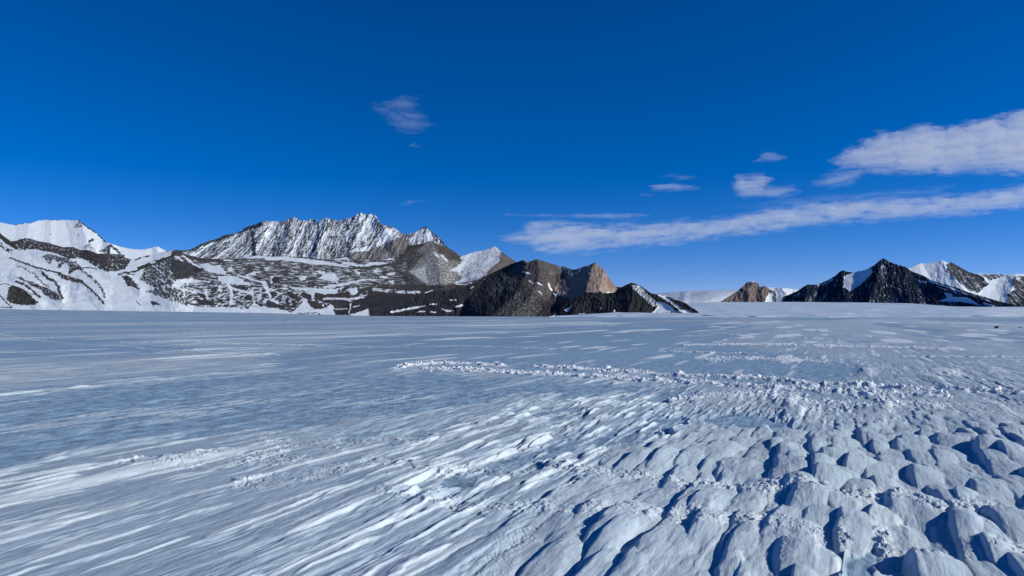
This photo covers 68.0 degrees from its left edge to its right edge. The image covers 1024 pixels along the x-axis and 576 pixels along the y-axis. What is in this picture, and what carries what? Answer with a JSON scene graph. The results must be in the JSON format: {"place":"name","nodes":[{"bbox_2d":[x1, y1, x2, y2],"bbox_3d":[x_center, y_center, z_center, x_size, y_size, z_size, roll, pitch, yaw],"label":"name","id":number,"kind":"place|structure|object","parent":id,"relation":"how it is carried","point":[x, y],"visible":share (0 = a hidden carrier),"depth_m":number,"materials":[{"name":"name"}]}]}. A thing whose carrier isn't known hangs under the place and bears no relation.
{"place":"outdoors","nodes":[
{"label":"outdoors","id":0,"kind":"place"},
{"bbox_2d":[0,220,165,259],"bbox_3d":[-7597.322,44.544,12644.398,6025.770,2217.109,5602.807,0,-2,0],"label":"mountain","id":1,"kind":"structure","parent":0,"point":[78,234],"depth_m":11333.38,"materials":[{"name":"white snow"}]},
{"bbox_2d":[0,233,515,315],"bbox_3d":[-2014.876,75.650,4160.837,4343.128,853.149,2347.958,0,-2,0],"label":"hill","id":2,"kind":"structure","parent":0,"point":[36,275],"depth_m":3389.86,"materials":[{"name":"white snow"}]},
{"bbox_2d":[166,212,457,260],"bbox_3d":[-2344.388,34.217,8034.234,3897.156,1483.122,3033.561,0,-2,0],"label":"mountain","id":3,"kind":"structure","parent":0,"point":[361,236],"depth_m":6926.41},
{"bbox_2d":[375,259,622,316],"bbox_3d":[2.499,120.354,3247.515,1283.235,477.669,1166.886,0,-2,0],"label":"mountain","id":4,"kind":"structure","parent":0,"point":[533,288],"depth_m":2963.76,"materials":[{"name":"grey stone"}]},
{"bbox_2d":[0,309,1023,575],"bbox_3d":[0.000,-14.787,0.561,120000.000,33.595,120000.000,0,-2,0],"label":"ground","id":5,"kind":"structure","parent":0,"point":[146,443],"depth_m":9.39,"materials":[{"name":"white snow"}]},
{"bbox_2d":[347,343,1023,558],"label":"snow rubble","id":6,"kind":"object","parent":5,"relation":"on","point":[680,372],"visible":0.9,"depth_m":20.22,"materials":[{"name":"white snow"}]},
{"bbox_2d":[805,383,819,387],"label":"snow block","id":7,"kind":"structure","parent":5,"relation":"on","point":[811,385],"depth_m":17.48,"materials":[{"name":"white snow"}]},
{"bbox_2d":[0,0,1023,292],"label":"sky","id":8,"kind":"structure","parent":0,"point":[665,146],"materials":[{"name":"blue"}]},
{"bbox_2d":[548,282,698,316],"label":"hill","id":9,"kind":"structure","parent":0,"point":[631,297],"depth_m":1841.56,"materials":[{"name":"black stone"}]},
{"bbox_2d":[652,287,797,302],"bbox_3d":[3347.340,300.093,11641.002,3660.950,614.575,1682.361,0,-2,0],"label":"glacier","id":10,"kind":"object","parent":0,"point":[702,296],"visible":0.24,"depth_m":11205.73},
{"bbox_2d":[721,281,775,301],"bbox_3d":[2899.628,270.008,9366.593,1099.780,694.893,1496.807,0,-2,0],"label":"hill","id":11,"kind":"structure","parent":0,"point":[752,291],"depth_m":8896.32,"materials":[{"name":"brown stone"}]},
{"bbox_2d":[553,302,1023,317],"bbox_3d":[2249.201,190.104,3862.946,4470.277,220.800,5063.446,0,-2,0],"label":"snow slope","id":12,"kind":"structure","parent":0,"point":[782,309],"depth_m":1888.97,"materials":[{"name":"snow"}]},
{"bbox_2d":[781,258,1023,306],"bbox_3d":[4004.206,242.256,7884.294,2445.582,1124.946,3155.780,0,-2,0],"label":"mountain","id":13,"kind":"structure","parent":0,"point":[883,280],"depth_m":7514.70,"materials":[{"name":"black stone"}]},
{"bbox_2d":[908,260,1023,305],"bbox_3d":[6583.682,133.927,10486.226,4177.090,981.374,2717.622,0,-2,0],"label":"mountain","id":14,"kind":"structure","parent":0,"point":[1008,289],"depth_m":9736.58,"materials":[{"name":"white snow"}]}
]}

